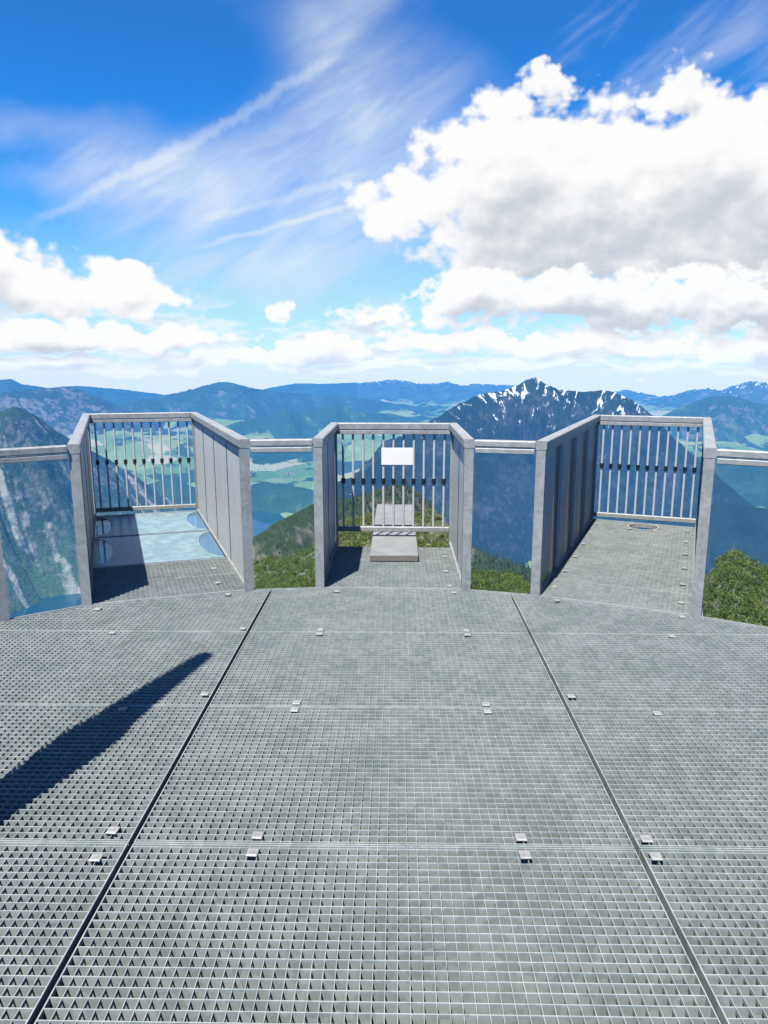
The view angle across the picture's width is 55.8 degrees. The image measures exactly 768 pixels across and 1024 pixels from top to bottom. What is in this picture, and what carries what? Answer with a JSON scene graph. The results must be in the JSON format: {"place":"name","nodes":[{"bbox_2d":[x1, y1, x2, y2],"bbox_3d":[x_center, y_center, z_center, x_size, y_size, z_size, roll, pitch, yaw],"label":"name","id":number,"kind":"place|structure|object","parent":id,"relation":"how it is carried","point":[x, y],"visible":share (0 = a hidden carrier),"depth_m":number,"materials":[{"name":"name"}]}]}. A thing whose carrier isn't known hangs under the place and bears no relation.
{"place":"outdoors","nodes":[
{"label":"outdoors","id":0,"kind":"place"},
{"bbox_2d":[0,386,165,434],"bbox_3d":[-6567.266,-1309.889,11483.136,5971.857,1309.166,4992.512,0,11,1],"label":"rocky range","id":1,"kind":"structure","parent":0,"point":[62,409],"depth_m":11751.52,"materials":[{"name":"stone"}]},
{"bbox_2d":[0,407,184,613],"bbox_3d":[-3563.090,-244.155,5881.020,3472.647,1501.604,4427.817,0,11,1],"label":"scree mountain","id":2,"kind":"structure","parent":0,"point":[37,530],"depth_m":5379.47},
{"bbox_2d":[9,508,283,617],"bbox_3d":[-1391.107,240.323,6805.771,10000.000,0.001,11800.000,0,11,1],"label":"lake","id":3,"kind":"structure","parent":0,"point":[262,521],"depth_m":5026.12,"materials":[{"name":"liquid"}]},
{"bbox_2d":[148,478,195,503],"bbox_3d":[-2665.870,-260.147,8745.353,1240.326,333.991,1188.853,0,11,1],"label":"lake","id":4,"kind":"structure","parent":0,"point":[177,490],"depth_m":8501.63,"materials":[{"name":"blue liquid"}]},
{"bbox_2d":[0,379,357,405],"bbox_3d":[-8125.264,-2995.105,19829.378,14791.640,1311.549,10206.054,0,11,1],"label":"mountains","id":5,"kind":"structure","parent":0,"point":[119,397],"depth_m":21044.40,"materials":[{"name":"blue stone"}]},
{"bbox_2d":[120,382,425,426],"bbox_3d":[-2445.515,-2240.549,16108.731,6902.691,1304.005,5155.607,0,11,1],"label":"wooded range","id":6,"kind":"structure","parent":0,"point":[226,400],"depth_m":15236.75,"materials":[{"name":"plant"}]},
{"bbox_2d":[251,485,313,512],"bbox_3d":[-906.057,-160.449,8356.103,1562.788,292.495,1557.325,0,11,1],"label":"lake","id":7,"kind":"structure","parent":0,"point":[282,499],"depth_m":8100.62,"materials":[{"name":"blue liquid"}]},
{"bbox_2d":[225,403,419,438],"bbox_3d":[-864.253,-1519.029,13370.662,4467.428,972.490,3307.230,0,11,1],"label":"wooded range","id":8,"kind":"structure","parent":0,"point":[286,424],"depth_m":12695.00,"materials":[{"name":"plant"}]},
{"bbox_2d":[0,0,767,396],"label":"sky","id":9,"kind":"structure","parent":0,"point":[571,195],"materials":[{"name":"blue"}]},
{"bbox_2d":[10,587,767,1023],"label":"deck frame","id":10,"kind":"object","parent":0,"point":[418,589],"visible":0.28,"depth_m":5.02,"materials":[{"name":"metal"}]},
{"bbox_2d":[0,445,78,623],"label":"glass railing","id":11,"kind":"object","parent":10,"relation":"attached to","point":[21,452],"visible":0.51,"depth_m":4.59,"materials":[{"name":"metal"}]},
{"bbox_2d":[0,842,127,1023],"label":"grating panel","id":12,"kind":"object","parent":10,"relation":"on","point":[52,895],"visible":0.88,"depth_m":2.20,"materials":[{"name":"metal"}]},
{"bbox_2d":[0,705,204,850],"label":"grating panel","id":13,"kind":"object","parent":10,"relation":"on","point":[85,773],"visible":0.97,"depth_m":2.96,"materials":[{"name":"metal"}]},
{"bbox_2d":[0,630,246,711],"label":"grating panel","id":14,"kind":"object","parent":10,"relation":"on","point":[151,668],"visible":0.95,"depth_m":3.94,"materials":[{"name":"metal"}]},
{"bbox_2d":[0,590,269,635],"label":"grating panel","id":15,"kind":"object","parent":10,"relation":"on","point":[239,611],"visible":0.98,"depth_m":4.74,"materials":[{"name":"metal"}]},
{"bbox_2d":[67,412,254,606],"bbox_3d":[-2.076,-0.094,6.532,1.210,1.400,3.374,-4,12,-20],"label":"railed bay","id":16,"kind":"object","parent":10,"relation":"attached to","point":[222,505],"visible":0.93,"depth_m":6.35,"materials":[{"name":"metal"}]},
{"bbox_2d":[96,511,207,536],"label":"glass floor panel","id":17,"kind":"structure","parent":16,"relation":"on","point":[121,525],"depth_m":7.43,"materials":[{"name":"blue"}]},
{"bbox_2d":[94,531,224,567],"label":"glass floor panel","id":18,"kind":"structure","parent":16,"relation":"on","point":[140,549],"depth_m":6.42,"materials":[{"name":"blue"}]},
{"bbox_2d":[92,559,234,584],"bbox_3d":[-1.751,0.481,5.764,1.081,0.043,0.450,-4,12,-17],"label":"bay grating","id":19,"kind":"object","parent":16,"relation":"on","point":[156,572],"visible":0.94,"depth_m":5.76,"materials":[{"name":"metal"}]},
{"bbox_2d":[91,573,244,603],"bbox_3d":[-1.590,0.566,5.344,1.082,0.043,0.458,-4,12,-17],"label":"bay grating","id":20,"kind":"object","parent":16,"relation":"on","point":[122,591],"visible":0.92,"depth_m":5.34,"materials":[{"name":"metal"}]},
{"bbox_2d":[250,438,311,570],"bbox_3d":[-0.723,0.081,5.212,0.427,1.209,0.070,-1,11,-6],"label":"glass railing","id":21,"kind":"object","parent":10,"relation":"attached to","point":[306,444],"visible":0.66,"depth_m":5.07,"materials":[{"name":"metal"}]},
{"bbox_2d":[34,844,720,1023],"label":"grating panel","id":22,"kind":"object","parent":10,"relation":"on","point":[230,934],"visible":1,"depth_m":2.07,"materials":[{"name":"metal"}]},
{"bbox_2d":[134,706,633,848],"bbox_3d":[0.004,1.045,2.968,1.704,0.043,1.014,0,11,1],"label":"grating panel","id":23,"kind":"object","parent":10,"relation":"on","point":[418,777],"visible":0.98,"depth_m":2.85,"materials":[{"name":"metal"}]},
{"bbox_2d":[209,632,564,708],"bbox_3d":[0.020,0.847,3.952,1.704,0.043,0.982,0,11,1],"label":"grating panel","id":24,"kind":"object","parent":10,"relation":"on","point":[392,670],"visible":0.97,"depth_m":3.87,"materials":[{"name":"metal"}]},
{"bbox_2d":[250,588,527,633],"bbox_3d":[0.035,0.661,4.873,1.704,0.044,0.887,0,11,1],"label":"grating panel","id":25,"kind":"object","parent":10,"relation":"on","point":[369,610],"visible":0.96,"depth_m":4.82,"materials":[{"name":"metal"}]},
{"bbox_2d":[312,422,474,590],"bbox_3d":[0.075,0.029,5.924,1.174,1.400,1.508,0,11,1],"label":"railed bay","id":26,"kind":"object","parent":10,"relation":"attached to","point":[327,528],"visible":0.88,"depth_m":6.30,"materials":[{"name":"metal"}]},
{"bbox_2d":[325,559,460,588],"bbox_3d":[0.070,0.492,5.707,1.020,0.043,0.805,0,11,1],"label":"bay grating","id":27,"kind":"object","parent":26,"relation":"on","point":[394,574],"visible":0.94,"depth_m":5.67,"materials":[{"name":"metal"}]},
{"bbox_2d":[333,546,453,560],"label":"bay grating","id":28,"kind":"object","parent":26,"relation":"on","point":[363,553],"visible":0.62,"depth_m":6.30,"materials":[{"name":"metal"}]},
{"bbox_2d":[370,504,417,560],"bbox_3d":[0.102,0.163,7.127,0.404,0.054,2.250,0,11,1],"label":"diving board","id":29,"kind":"object","parent":28,"relation":"on","point":[393,546],"visible":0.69,"depth_m":6.53,"materials":[{"name":"white"}]},
{"bbox_2d":[381,448,412,464],"bbox_3d":[0.119,-0.502,6.533,0.284,0.154,0.016,0,11,1],"label":"sign","id":30,"kind":"object","parent":26,"relation":"attached to","point":[396,456],"visible":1,"depth_m":6.53,"materials":[{"name":"metal"}]},
{"bbox_2d":[472,439,535,584],"bbox_3d":[0.838,0.098,5.127,0.414,1.209,0.070,3,12,15],"label":"glass railing","id":31,"kind":"object","parent":10,"relation":"attached to","point":[511,446],"visible":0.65,"depth_m":4.99,"materials":[{"name":"glass"}]},
{"bbox_2d":[530,414,716,618],"bbox_3d":[2.132,-0.023,6.182,1.158,1.400,3.008,5,12,23],"label":"railed bay","id":32,"kind":"object","parent":10,"relation":"attached to","point":[557,440],"visible":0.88,"depth_m":6.19,"materials":[{"name":"metal"}]},
{"bbox_2d":[541,578,691,613],"bbox_3d":[1.651,0.601,5.168,1.014,0.043,0.451,5,13,24],"label":"bay grating","id":33,"kind":"object","parent":32,"relation":"on","point":[631,597],"visible":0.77,"depth_m":5.16,"materials":[{"name":"metal"}]},
{"bbox_2d":[552,563,692,594],"bbox_3d":[1.836,0.516,5.588,1.015,0.043,0.476,5,13,24],"label":"bay grating","id":34,"kind":"object","parent":32,"relation":"on","point":[634,579],"visible":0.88,"depth_m":5.58,"materials":[{"name":"metal"}]},
{"bbox_2d":[562,550,693,576],"bbox_3d":[2.025,0.429,6.021,1.015,0.043,0.476,5,13,24],"label":"bay grating","id":35,"kind":"object","parent":32,"relation":"on","point":[642,564],"visible":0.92,"depth_m":6.01,"materials":[{"name":"metal"}]},
{"bbox_2d":[571,538,693,561],"bbox_3d":[2.215,0.342,6.453,1.015,0.043,0.476,5,13,24],"label":"bay grating","id":36,"kind":"object","parent":32,"relation":"on","point":[642,550],"visible":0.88,"depth_m":6.45,"materials":[{"name":"metal"}]},
{"bbox_2d":[580,528,694,548],"bbox_3d":[2.404,0.255,6.885,1.015,0.043,0.476,5,13,24],"label":"bay grating","id":37,"kind":"object","parent":32,"relation":"on","point":[642,538],"visible":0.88,"depth_m":6.89,"materials":[{"name":"metal"}]},
{"bbox_2d":[587,519,694,536],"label":"bay grating","id":38,"kind":"object","parent":32,"relation":"on","point":[674,530],"visible":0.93,"depth_m":7.32,"materials":[{"name":"metal"}]},
{"bbox_2d":[511,594,767,636],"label":"grating panel","id":39,"kind":"object","parent":10,"relation":"on","point":[542,615],"visible":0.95,"depth_m":4.65,"materials":[{"name":"metal"}]},
{"bbox_2d":[531,634,767,713],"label":"grating panel","id":40,"kind":"object","parent":10,"relation":"on","point":[659,671],"visible":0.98,"depth_m":3.89,"materials":[{"name":"metal"}]},
{"bbox_2d":[569,709,767,856],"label":"grating panel","id":41,"kind":"object","parent":10,"relation":"on","point":[686,779],"visible":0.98,"depth_m":2.92,"materials":[{"name":"metal"}]},
{"bbox_2d":[640,849,767,1023],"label":"grating panel","id":42,"kind":"object","parent":10,"relation":"on","point":[715,903],"visible":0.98,"depth_m":2.17,"materials":[{"name":"metal"}]},
{"bbox_2d":[703,448,767,613],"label":"glass railing","id":43,"kind":"object","parent":10,"relation":"attached to","point":[733,454],"visible":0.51,"depth_m":4.41,"materials":[{"name":"metal"}]},
{"bbox_2d":[253,485,547,582],"bbox_3d":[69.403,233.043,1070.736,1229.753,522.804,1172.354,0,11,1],"label":"wooded shoulder","id":44,"kind":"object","parent":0,"point":[294,533],"visible":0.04,"depth_m":967.59},
{"bbox_2d":[277,481,547,581],"bbox_3d":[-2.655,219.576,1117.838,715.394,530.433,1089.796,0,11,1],"label":"conifer wood","id":45,"kind":"object","parent":44,"relation":"on","point":[490,559],"visible":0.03,"depth_m":1045.84,"materials":[{"name":"green plant"}]},
{"bbox_2d":[65,396,767,571],"bbox_3d":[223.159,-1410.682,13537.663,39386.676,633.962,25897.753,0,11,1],"label":"valley","id":46,"kind":"structure","parent":0,"point":[277,462],"depth_m":10776.98,"materials":[{"name":"grass"},{"name":"foliage"},{"name":"water"}]},
{"bbox_2d":[167,430,301,483],"bbox_3d":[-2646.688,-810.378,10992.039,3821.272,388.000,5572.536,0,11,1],"label":"town houses","id":47,"kind":"structure","parent":46,"relation":"on","point":[278,473],"depth_m":9954.88,"materials":[{"name":"paint"}]},
{"bbox_2d":[254,514,767,624],"bbox_3d":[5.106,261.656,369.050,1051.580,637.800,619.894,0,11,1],"label":"mountainside","id":48,"kind":"structure","parent":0,"point":[437,524],"depth_m":252.80,"materials":[{"name":"plant"}]},
{"bbox_2d":[254,508,767,625],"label":"dwarf pine scrub","id":49,"kind":"object","parent":48,"relation":"on","point":[513,580],"visible":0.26,"depth_m":207.82,"materials":[{"name":"green plant"}]},
{"bbox_2d":[357,379,671,403],"bbox_3d":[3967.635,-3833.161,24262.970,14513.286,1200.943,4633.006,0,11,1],"label":"mountains","id":50,"kind":"structure","parent":0,"point":[445,392],"depth_m":23940.04,"materials":[{"name":"blue stone"}]},
{"bbox_2d":[338,377,753,565],"bbox_3d":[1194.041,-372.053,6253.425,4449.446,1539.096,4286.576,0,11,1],"label":"snow capped mountain","id":51,"kind":"structure","parent":0,"point":[534,409],"depth_m":5993.15,"materials":[{"name":"grey stone"}]},
{"bbox_2d":[635,503,767,573],"bbox_3d":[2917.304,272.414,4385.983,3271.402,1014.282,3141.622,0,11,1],"label":"wooded mountain","id":52,"kind":"structure","parent":0,"point":[744,529],"depth_m":4597.93,"materials":[{"name":"green plant"}]},
{"bbox_2d":[656,381,767,408],"bbox_3d":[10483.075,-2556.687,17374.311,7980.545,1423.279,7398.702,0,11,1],"label":"mountains","id":53,"kind":"structure","parent":0,"point":[756,391],"depth_m":17756.73,"materials":[{"name":"blue stone"}]},
{"bbox_2d":[659,395,767,443],"bbox_3d":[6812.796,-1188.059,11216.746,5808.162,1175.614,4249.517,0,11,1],"label":"wooded range","id":54,"kind":"structure","parent":0,"point":[736,419],"depth_m":11332.64,"materials":[{"name":"plant"}]},
{"bbox_2d":[697,450,767,507],"bbox_3d":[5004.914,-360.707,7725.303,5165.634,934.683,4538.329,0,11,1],"label":"wooded mountain","id":55,"kind":"structure","parent":0,"point":[749,484],"depth_m":7946.21,"materials":[{"name":"plant"}]}
]}

